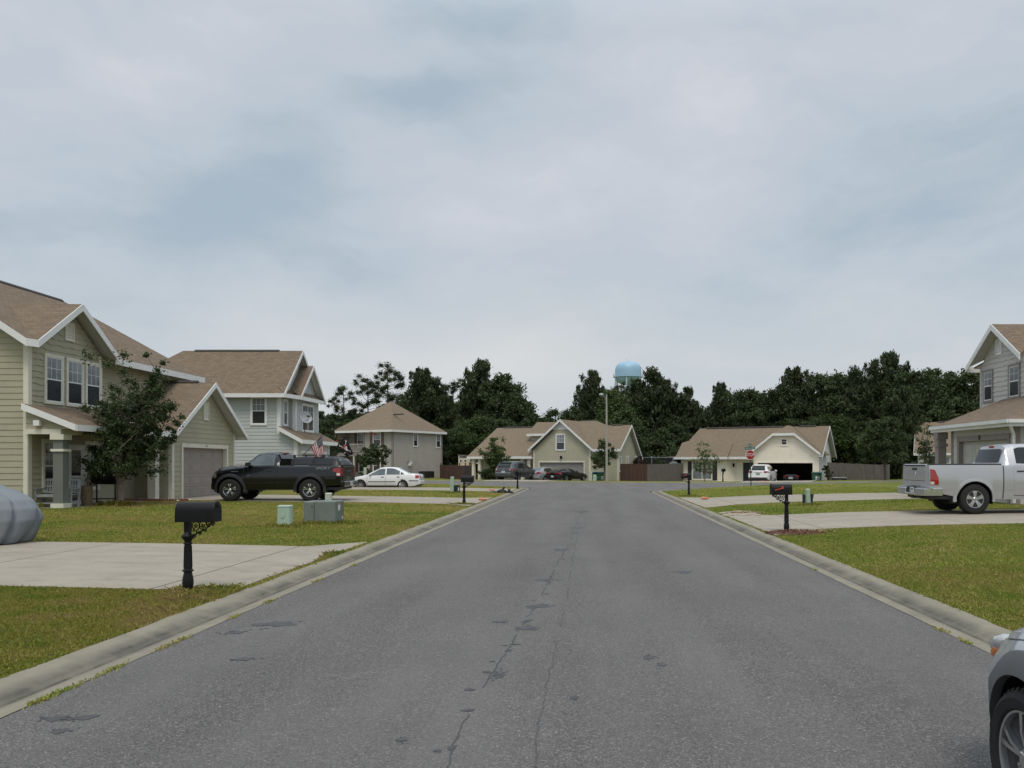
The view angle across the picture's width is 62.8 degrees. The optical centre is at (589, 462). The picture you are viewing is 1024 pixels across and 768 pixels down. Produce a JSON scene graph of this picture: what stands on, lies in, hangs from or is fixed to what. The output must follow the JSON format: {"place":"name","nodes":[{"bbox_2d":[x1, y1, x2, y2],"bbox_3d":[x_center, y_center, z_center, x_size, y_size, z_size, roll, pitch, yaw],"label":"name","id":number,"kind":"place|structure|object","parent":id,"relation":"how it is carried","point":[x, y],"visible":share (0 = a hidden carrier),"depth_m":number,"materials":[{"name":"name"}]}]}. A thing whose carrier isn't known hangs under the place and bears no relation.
{"place":"outdoors","nodes":[
{"label":"outdoors","id":0,"kind":"place"},
{"bbox_2d":[0,541,303,589],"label":"driveway","id":1,"kind":"structure","parent":0,"point":[140,566],"depth_m":12.82,"materials":[{"name":"concrete"}]},
{"bbox_2d":[0,484,42,543],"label":"covered car","id":2,"kind":"object","parent":1,"relation":"on","point":[21,516],"visible":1,"depth_m":15.39,"materials":[{"name":"fabric"}]},
{"bbox_2d":[161,542,367,590],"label":"driveway","id":3,"kind":"structure","parent":0,"point":[246,574],"depth_m":12.51,"materials":[{"name":"concrete"}]},
{"bbox_2d":[182,495,460,503],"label":"driveway","id":4,"kind":"structure","parent":0,"point":[363,499],"depth_m":34.44,"materials":[{"name":"concrete"}]},
{"bbox_2d":[211,452,357,500],"bbox_3d":[-12.223,0.528,33.550,5.314,1.926,2.297,0,0,0],"label":"pickup truck","id":5,"kind":"object","parent":4,"relation":"on","point":[312,477],"visible":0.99,"depth_m":32.59,"materials":[{"name":"black paint"}]},
{"bbox_2d":[343,487,496,490],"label":"driveway","id":6,"kind":"structure","parent":0,"point":[413,488],"depth_m":48.45,"materials":[{"name":"concrete"}]},
{"bbox_2d":[355,467,424,486],"bbox_3d":[-12.638,0.953,51.700,4.524,1.426,1.889,0,0,0],"label":"sedan","id":7,"kind":"object","parent":6,"relation":"on","point":[393,476],"visible":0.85,"depth_m":50.88,"materials":[{"name":"white paint"}]},
{"bbox_2d":[0,481,992,767],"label":"road","id":8,"kind":"structure","parent":0,"point":[588,625],"depth_m":6.66,"materials":[{"name":"grey asphalt"}]},
{"bbox_2d":[988,627,1023,767],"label":"hatchback","id":9,"kind":"object","parent":8,"relation":"on","point":[1006,693],"visible":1,"depth_m":3.92,"materials":[{"name":"grey paint"}]},
{"bbox_2d":[0,473,1023,718],"bbox_3d":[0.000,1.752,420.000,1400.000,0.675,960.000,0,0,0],"label":"ground","id":10,"kind":"structure","parent":0,"point":[878,485],"depth_m":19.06,"materials":[{"name":"green plant"}]},
{"bbox_2d":[0,280,247,508],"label":"two storey house","id":11,"kind":"structure","parent":10,"relation":"on","point":[50,382],"depth_m":29.46,"materials":[{"name":"beige wood"}]},
{"bbox_2d":[42,439,52,492],"bbox_3d":[-18.168,0.093,28.125,0.065,1.793,0.930,0,0,0],"label":"window","id":12,"kind":"structure","parent":11,"relation":"in","point":[47,444],"depth_m":27.87,"materials":[{"name":"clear glass"}]},
{"bbox_2d":[44,353,63,405],"bbox_3d":[-18.168,-2.827,28.260,0.065,1.694,1.000,0,0,0],"label":"window","id":13,"kind":"structure","parent":11,"relation":"in","point":[53,364],"depth_m":28.23,"materials":[{"name":"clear glass"}]},
{"bbox_2d":[33,478,81,506],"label":"chairs","id":14,"kind":"object","parent":11,"relation":"on","point":[71,491],"visible":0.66,"depth_m":27.79,"materials":[{"name":"grey plastic"}]},
{"bbox_2d":[65,357,83,407],"bbox_3d":[-18.168,-2.827,29.410,0.065,1.694,1.000,0,0,0],"label":"window","id":15,"kind":"structure","parent":11,"relation":"in","point":[74,371],"depth_m":29.38,"materials":[{"name":"clear glass"}]},
{"bbox_2d":[69,444,84,504],"bbox_3d":[-18.175,0.440,29.475,0.050,2.180,0.950,0,0,0],"label":"front door","id":16,"kind":"structure","parent":11,"relation":"in","point":[76,450],"depth_m":29.49,"materials":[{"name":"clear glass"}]},
{"bbox_2d":[81,486,92,505],"bbox_3d":[-17.255,1.120,28.600,0.360,0.680,0.355,0,0,0],"label":"planter","id":17,"kind":"object","parent":11,"relation":"on","point":[86,495],"visible":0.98,"depth_m":28.46,"materials":[{"name":"wicker"}]},
{"bbox_2d":[84,441,100,489],"bbox_3d":[-18.168,0.093,30.425,0.065,1.793,0.930,0,0,0],"label":"window","id":18,"kind":"structure","parent":11,"relation":"in","point":[91,443],"depth_m":30.27,"materials":[{"name":"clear glass"}]},
{"bbox_2d":[84,361,101,409],"bbox_3d":[-18.168,-2.827,30.510,0.065,1.694,1.000,0,0,0],"label":"window","id":19,"kind":"structure","parent":11,"relation":"in","point":[92,386],"depth_m":30.45,"materials":[{"name":"clear glass"}]},
{"bbox_2d":[89,472,131,502],"bbox_3d":[-17.343,0.900,30.177,1.320,1.120,0.485,0,0,0],"label":"barbecue","id":20,"kind":"object","parent":11,"relation":"on","point":[106,479],"visible":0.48,"depth_m":30.00,"materials":[{"name":"black metal"}]},
{"bbox_2d":[184,448,222,497],"bbox_3d":[-16.864,0.445,36.200,0.072,2.170,4.100,0,0,0],"label":"garage door","id":21,"kind":"structure","parent":11,"relation":"in","point":[200,464],"depth_m":36.05,"materials":[{"name":"white metal"}]},
{"bbox_2d":[73,345,188,500],"bbox_3d":[-15.967,-1.183,28.903,3.180,5.436,3.265,0,0,-43],"label":"crepe myrtle","id":22,"kind":"object","parent":10,"relation":"on","point":[138,443],"visible":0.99,"depth_m":28.55,"materials":[{"name":"green plant"}]},
{"bbox_2d":[175,501,221,589],"bbox_3d":[-4.805,1.031,10.250,0.494,1.122,0.228,0,0,0],"label":"mailbox","id":23,"kind":"object","parent":10,"relation":"on","point":[187,513],"visible":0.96,"depth_m":10.20,"materials":[{"name":"black metal"}]},
{"bbox_2d":[169,350,337,464],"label":"two storey house","id":24,"kind":"structure","parent":10,"relation":"on","point":[271,396],"depth_m":47.72,"materials":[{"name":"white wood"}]},
{"bbox_2d":[250,397,266,424],"bbox_3d":[-18.625,-2.932,46.867,0.930,1.644,0.065,0,0,0],"label":"window","id":25,"kind":"structure","parent":24,"relation":"in","point":[258,405],"depth_m":46.87,"materials":[{"name":"clear glass"}]},
{"bbox_2d":[301,403,313,432],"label":"window","id":26,"kind":"structure","parent":24,"relation":"in","point":[309,427],"depth_m":50.58,"materials":[{"name":"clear glass"}]},
{"bbox_2d":[0,487,528,717],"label":"kerb","id":27,"kind":"structure","parent":10,"relation":"on","point":[19,690],"depth_m":8.20,"materials":[{"name":"concrete"}]},
{"bbox_2d":[277,505,292,524],"bbox_3d":[-7.384,1.292,20.200,0.374,0.540,0.330,0,0,1],"label":"utility pedestal","id":28,"kind":"object","parent":10,"relation":"on","point":[284,513],"visible":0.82,"depth_m":20.06,"materials":[{"name":"metal"}]},
{"bbox_2d":[304,500,343,522],"bbox_3d":[-6.864,1.275,21.515,0.834,0.606,0.670,0,0,3],"label":"transformer box","id":29,"kind":"object","parent":10,"relation":"on","point":[327,510],"visible":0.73,"depth_m":21.20,"materials":[{"name":"metal"}]},
{"bbox_2d":[319,418,340,438],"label":"oak tree","id":30,"kind":"object","parent":10,"relation":"on","point":[324,430],"visible":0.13,"depth_m":118.09,"materials":[{"name":"green plant"}]},
{"bbox_2d":[326,385,356,421],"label":"pine tree","id":31,"kind":"object","parent":10,"relation":"on","point":[337,407],"visible":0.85,"depth_m":127.76,"materials":[{"name":"green plant"}]},
{"bbox_2d":[347,373,385,418],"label":"pine tree","id":32,"kind":"object","parent":10,"relation":"on","point":[367,403],"visible":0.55,"depth_m":125.88,"materials":[{"name":"green plant"}]},
{"bbox_2d":[354,447,381,469],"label":"crepe myrtle","id":33,"kind":"object","parent":10,"relation":"on","point":[366,460],"visible":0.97,"depth_m":85.62,"materials":[{"name":"green plant"}]},
{"bbox_2d":[365,432,391,468],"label":"crepe myrtle","id":34,"kind":"object","parent":10,"relation":"on","point":[378,454],"visible":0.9,"depth_m":86.66,"materials":[{"name":"green plant"}]},
{"bbox_2d":[360,361,407,406],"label":"pine tree","id":35,"kind":"object","parent":10,"relation":"on","point":[394,379],"visible":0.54,"depth_m":123.33,"materials":[{"name":"green plant"}]},
{"bbox_2d":[334,401,446,476],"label":"two storey house","id":36,"kind":"structure","parent":10,"relation":"on","point":[404,435],"depth_m":95.87,"materials":[{"name":"beige paint"}]},
{"bbox_2d":[393,365,453,428],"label":"pine tree","id":37,"kind":"object","parent":10,"relation":"on","point":[415,393],"visible":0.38,"depth_m":113.95,"materials":[{"name":"green plant"}]},
{"bbox_2d":[415,376,453,429],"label":"pine tree","id":38,"kind":"object","parent":10,"relation":"on","point":[441,397],"visible":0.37,"depth_m":115.26,"materials":[{"name":"green plant"}]},
{"bbox_2d":[440,376,462,421],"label":"pine tree","id":39,"kind":"object","parent":10,"relation":"on","point":[453,386],"visible":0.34,"depth_m":117.29,"materials":[{"name":"green plant"}]},
{"bbox_2d":[440,463,463,478],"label":"picket fence","id":40,"kind":"object","parent":10,"relation":"on","point":[450,470],"visible":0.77,"depth_m":94.54,"materials":[{"name":"wood"}]},
{"bbox_2d":[440,427,466,464],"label":"oak tree","id":41,"kind":"object","parent":10,"relation":"on","point":[450,449],"visible":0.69,"depth_m":101.66,"materials":[{"name":"green plant"}]},
{"bbox_2d":[452,414,492,453],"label":"oak tree","id":42,"kind":"object","parent":10,"relation":"on","point":[471,439],"visible":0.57,"depth_m":102.21,"materials":[{"name":"green plant"}]},
{"bbox_2d":[450,357,498,422],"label":"pine tree","id":43,"kind":"object","parent":10,"relation":"on","point":[470,401],"visible":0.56,"depth_m":112.51,"materials":[{"name":"green plant"}]},
{"bbox_2d":[461,416,513,454],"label":"oak tree","id":44,"kind":"object","parent":10,"relation":"on","point":[501,423],"visible":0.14,"depth_m":102.76,"materials":[{"name":"green plant"}]},
{"bbox_2d":[477,436,510,479],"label":"young tree","id":45,"kind":"object","parent":10,"relation":"on","point":[496,454],"visible":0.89,"depth_m":80.71,"materials":[{"name":"green plant"}]},
{"bbox_2d":[471,372,538,426],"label":"oak tree","id":46,"kind":"object","parent":10,"relation":"on","point":[501,386],"visible":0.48,"depth_m":110.35,"materials":[{"name":"green plant"}]},
{"bbox_2d":[496,390,535,426],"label":"oak tree","id":47,"kind":"object","parent":10,"relation":"on","point":[527,419],"visible":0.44,"depth_m":108.77,"materials":[{"name":"green plant"}]},
{"bbox_2d":[467,419,642,480],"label":"house","id":48,"kind":"structure","parent":10,"relation":"on","point":[562,443],"depth_m":84.48,"materials":[{"name":"beige"}]},
{"bbox_2d":[540,462,583,480],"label":"garage door","id":49,"kind":"structure","parent":48,"relation":"in","point":[577,466],"depth_m":83.90,"materials":[{"name":"metal"}]},
{"bbox_2d":[541,407,569,421],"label":"oak tree","id":50,"kind":"object","parent":10,"relation":"on","point":[552,413],"visible":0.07,"depth_m":115.08,"materials":[{"name":"green plant"}]},
{"bbox_2d":[564,369,610,420],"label":"pine tree","id":51,"kind":"object","parent":10,"relation":"on","point":[584,396],"visible":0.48,"depth_m":110.57,"materials":[{"name":"green plant"}]},
{"bbox_2d":[591,437,617,480],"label":"young tree","id":52,"kind":"object","parent":10,"relation":"on","point":[600,461],"visible":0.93,"depth_m":78.92,"materials":[{"name":"green plant"}]},
{"bbox_2d":[592,387,644,434],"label":"oak tree","id":53,"kind":"object","parent":10,"relation":"on","point":[618,408],"visible":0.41,"depth_m":106.34,"materials":[{"name":"green plant"}]},
{"bbox_2d":[613,361,642,391],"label":"water tower","id":54,"kind":"structure","parent":10,"relation":"on","point":[625,372],"depth_m":355.45,"materials":[{"name":"metal"}]},
{"bbox_2d":[620,463,646,480],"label":"picket fence","id":55,"kind":"object","parent":10,"relation":"on","point":[637,472],"visible":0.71,"depth_m":81.24,"materials":[{"name":"wood"}]},
{"bbox_2d":[619,377,650,426],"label":"pine tree","id":56,"kind":"object","parent":10,"relation":"on","point":[635,397],"visible":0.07,"depth_m":112.62,"materials":[{"name":"green plant"}]},
{"bbox_2d":[625,366,674,432],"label":"pine tree","id":57,"kind":"object","parent":10,"relation":"on","point":[652,395],"visible":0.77,"depth_m":110.69,"materials":[{"name":"green plant"}]},
{"bbox_2d":[644,427,676,456],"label":"oak tree","id":58,"kind":"object","parent":10,"relation":"on","point":[662,434],"visible":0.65,"depth_m":104.21,"materials":[{"name":"green plant"}]},
{"bbox_2d":[424,480,902,482],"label":"kerb","id":59,"kind":"structure","parent":10,"relation":"on","point":[667,482],"depth_m":69.13,"materials":[{"name":"concrete"}]},
{"bbox_2d":[647,463,682,480],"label":"picket fence","id":60,"kind":"object","parent":10,"relation":"on","point":[665,472],"visible":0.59,"depth_m":83.20,"materials":[{"name":"grey wood"}]},
{"bbox_2d":[652,378,687,432],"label":"pine tree","id":61,"kind":"object","parent":10,"relation":"on","point":[673,405],"visible":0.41,"depth_m":111.36,"materials":[{"name":"green plant"}]},
{"bbox_2d":[663,422,689,446],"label":"oak tree","id":62,"kind":"object","parent":10,"relation":"on","point":[675,427],"visible":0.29,"depth_m":108.13,"materials":[{"name":"green plant"}]},
{"bbox_2d":[442,422,913,478],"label":"undergrowth","id":63,"kind":"object","parent":10,"relation":"on","point":[672,452],"visible":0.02,"depth_m":102.69,"materials":[{"name":"green plant"}]},
{"bbox_2d":[668,386,707,433],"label":"pine tree","id":64,"kind":"object","parent":10,"relation":"on","point":[693,422],"visible":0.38,"depth_m":111.31,"materials":[{"name":"green plant"}]},
{"bbox_2d":[691,441,721,480],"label":"young tree","id":65,"kind":"object","parent":10,"relation":"on","point":[705,462],"visible":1,"depth_m":75.94,"materials":[{"name":"green plant"}]},
{"bbox_2d":[698,382,731,427],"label":"pine tree","id":66,"kind":"object","parent":10,"relation":"on","point":[718,389],"visible":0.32,"depth_m":111.03,"materials":[{"name":"green plant"}]},
{"bbox_2d":[701,387,765,428],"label":"oak tree","id":67,"kind":"object","parent":10,"relation":"on","point":[739,412],"visible":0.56,"depth_m":108.32,"materials":[{"name":"green plant"}]},
{"bbox_2d":[674,425,836,480],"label":"bungalow","id":68,"kind":"object","parent":10,"relation":"on","point":[783,450],"visible":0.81,"depth_m":84.39,"materials":[{"name":"beige paint"}]},
{"bbox_2d":[783,471,808,480],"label":"sports car","id":69,"kind":"object","parent":68,"relation":"in","point":[794,476],"visible":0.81,"depth_m":82.24,"materials":[{"name":"black paint"}]},
{"bbox_2d":[741,390,775,425],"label":"oak tree","id":70,"kind":"object","parent":10,"relation":"on","point":[761,398],"visible":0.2,"depth_m":108.42,"materials":[{"name":"green plant"}]},
{"bbox_2d":[755,383,812,426],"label":"oak tree","id":71,"kind":"object","parent":10,"relation":"on","point":[775,394],"visible":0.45,"depth_m":106.31,"materials":[{"name":"green plant"}]},
{"bbox_2d":[764,529,824,534],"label":"mulch","id":72,"kind":"object","parent":10,"relation":"on","point":[791,532],"visible":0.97,"depth_m":18.54,"materials":[{"name":"wood"}]},
{"bbox_2d":[770,484,791,530],"bbox_3d":[4.396,1.040,19.193,0.494,1.122,0.242,0,0,0],"label":"mailbox","id":73,"kind":"object","parent":72,"relation":"on","point":[781,489],"visible":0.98,"depth_m":19.14,"materials":[{"name":"black metal"}]},
{"bbox_2d":[766,365,829,426],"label":"pine tree","id":74,"kind":"object","parent":10,"relation":"on","point":[801,394],"visible":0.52,"depth_m":106.88,"materials":[{"name":"green plant"}]},
{"bbox_2d":[803,369,847,422],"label":"oak tree","id":75,"kind":"object","parent":10,"relation":"on","point":[821,381],"visible":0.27,"depth_m":107.67,"materials":[{"name":"green plant"}]},
{"bbox_2d":[652,490,1011,653],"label":"kerb","id":76,"kind":"structure","parent":10,"relation":"on","point":[978,632],"depth_m":10.75,"materials":[{"name":"concrete"}]},
{"bbox_2d":[815,412,859,462],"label":"oak tree","id":77,"kind":"object","parent":10,"relation":"on","point":[838,424],"visible":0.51,"depth_m":102.12,"materials":[{"name":"green plant"}]},
{"bbox_2d":[822,376,869,462],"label":"oak tree","id":78,"kind":"object","parent":10,"relation":"on","point":[841,405],"visible":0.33,"depth_m":105.64,"materials":[{"name":"green plant"}]},
{"bbox_2d":[837,416,864,463],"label":"oak tree","id":79,"kind":"object","parent":10,"relation":"on","point":[850,426],"visible":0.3,"depth_m":103.00,"materials":[{"name":"green plant"}]},
{"bbox_2d":[833,365,871,462],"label":"pine tree","id":80,"kind":"object","parent":10,"relation":"on","point":[858,373],"visible":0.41,"depth_m":105.28,"materials":[{"name":"green plant"}]},
{"bbox_2d":[827,462,889,479],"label":"picket fence","id":81,"kind":"object","parent":10,"relation":"on","point":[867,472],"visible":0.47,"depth_m":81.28,"materials":[{"name":"grey wood"}]},
{"bbox_2d":[847,414,873,460],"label":"oak tree","id":82,"kind":"object","parent":10,"relation":"on","point":[862,417],"visible":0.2,"depth_m":103.31,"materials":[{"name":"green plant"}]},
{"bbox_2d":[848,358,890,464],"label":"pine tree","id":83,"kind":"object","parent":10,"relation":"on","point":[871,387],"visible":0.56,"depth_m":104.73,"materials":[{"name":"green plant"}]},
{"bbox_2d":[853,426,895,464],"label":"oak tree","id":84,"kind":"object","parent":10,"relation":"on","point":[863,450],"visible":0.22,"depth_m":83.31,"materials":[{"name":"green plant"}]},
{"bbox_2d":[857,415,914,479],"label":"oak tree","id":85,"kind":"object","parent":10,"relation":"on","point":[883,440],"visible":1,"depth_m":75.39,"materials":[{"name":"green plant"}]},
{"bbox_2d":[878,349,924,477],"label":"pine tree","id":86,"kind":"object","parent":10,"relation":"on","point":[889,363],"visible":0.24,"depth_m":105.73,"materials":[{"name":"green plant"}]},
{"bbox_2d":[892,386,926,478],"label":"pine tree","id":87,"kind":"object","parent":10,"relation":"on","point":[907,409],"visible":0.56,"depth_m":97.02,"materials":[{"name":"green plant"}]},
{"bbox_2d":[877,367,961,421],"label":"oak tree","id":88,"kind":"object","parent":10,"relation":"on","point":[934,412],"visible":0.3,"depth_m":101.93,"materials":[{"name":"green plant"}]},
{"bbox_2d":[910,417,934,463],"bbox_3d":[16.797,-0.415,42.028,1.550,3.734,1.707,0,0,25],"label":"crepe myrtle","id":89,"kind":"object","parent":10,"relation":"on","point":[924,450],"visible":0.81,"depth_m":41.88,"materials":[{"name":"green plant"}]},
{"bbox_2d":[913,421,950,463],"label":"house","id":90,"kind":"structure","parent":10,"relation":"on","point":[948,448],"depth_m":94.49,"materials":[{"name":"white"}]},
{"bbox_2d":[918,367,969,413],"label":"oak tree","id":91,"kind":"object","parent":10,"relation":"on","point":[950,405],"visible":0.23,"depth_m":109.19,"materials":[{"name":"green plant"}]},
{"bbox_2d":[932,370,978,414],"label":"oak tree","id":92,"kind":"object","parent":10,"relation":"on","point":[955,378],"visible":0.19,"depth_m":109.94,"materials":[{"name":"green plant"}]},
{"bbox_2d":[947,368,979,415],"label":"oak tree","id":93,"kind":"object","parent":10,"relation":"on","point":[973,388],"visible":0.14,"depth_m":109.41,"materials":[{"name":"green plant"}]},
{"bbox_2d":[929,324,1023,503],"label":"two storey house","id":94,"kind":"structure","parent":10,"relation":"on","point":[997,417],"depth_m":32.87,"materials":[{"name":"grey"}]},
{"bbox_2d":[963,439,1006,502],"bbox_3d":[14.494,0.290,30.435,0.072,2.220,3.730,0,0,0],"label":"garage door","id":95,"kind":"structure","parent":94,"relation":"in","point":[971,448],"depth_m":31.34,"materials":[{"name":"white metal"}]},
{"bbox_2d":[982,368,993,402],"bbox_3d":[16.868,-3.257,35.300,0.065,1.394,0.880,0,0,0],"label":"window","id":96,"kind":"structure","parent":94,"relation":"in","point":[987,375],"depth_m":35.34,"materials":[{"name":"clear glass"}]},
{"bbox_2d":[1007,362,1020,398],"bbox_3d":[16.868,-3.257,33.125,0.065,1.394,0.930,0,0,0],"label":"window","id":97,"kind":"structure","parent":94,"relation":"in","point":[1014,373],"depth_m":33.10,"materials":[{"name":"clear glass"}]},
{"bbox_2d":[0,0,1023,420],"label":"sky","id":98,"kind":"structure","parent":0,"point":[704,193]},
{"bbox_2d":[483,480,556,480],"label":"driveway","id":99,"kind":"structure","parent":0,"point":[520,480],"depth_m":73.42,"materials":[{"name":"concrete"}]},
{"bbox_2d":[495,460,535,479],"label":"crossover","id":100,"kind":"object","parent":99,"relation":"on","point":[506,469],"visible":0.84,"depth_m":76.99,"materials":[{"name":"paint"}]},
{"bbox_2d":[546,468,587,480],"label":"coupe","id":101,"kind":"object","parent":99,"relation":"on","point":[568,474],"visible":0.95,"depth_m":79.18,"materials":[{"name":"black paint"}]},
{"bbox_2d":[678,497,733,507],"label":"driveway","id":102,"kind":"structure","parent":0,"point":[709,502],"depth_m":33.09,"materials":[{"name":"concrete"}]},
{"bbox_2d":[723,514,818,534],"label":"driveway","id":103,"kind":"structure","parent":0,"point":[768,522],"depth_m":21.66,"materials":[{"name":"concrete"}]},
{"bbox_2d":[743,480,817,481],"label":"driveway","id":104,"kind":"structure","parent":0,"point":[784,481],"depth_m":69.46,"materials":[{"name":"concrete"}]},
{"bbox_2d":[748,464,776,480],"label":"crossover","id":105,"kind":"object","parent":104,"relation":"on","point":[763,472],"visible":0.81,"depth_m":75.56,"materials":[{"name":"white paint"}]},
{"bbox_2d":[713,493,920,504],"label":"driveway","id":106,"kind":"structure","parent":0,"point":[745,500],"depth_m":34.58,"materials":[{"name":"concrete"}]},
{"bbox_2d":[773,509,1023,528],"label":"driveway","id":107,"kind":"structure","parent":0,"point":[837,520],"depth_m":22.00,"materials":[{"name":"concrete"}]},
{"bbox_2d":[897,444,1023,513],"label":"pickup truck","id":108,"kind":"object","parent":107,"relation":"on","point":[990,474],"visible":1,"depth_m":23.04,"materials":[{"name":"silver paint"}]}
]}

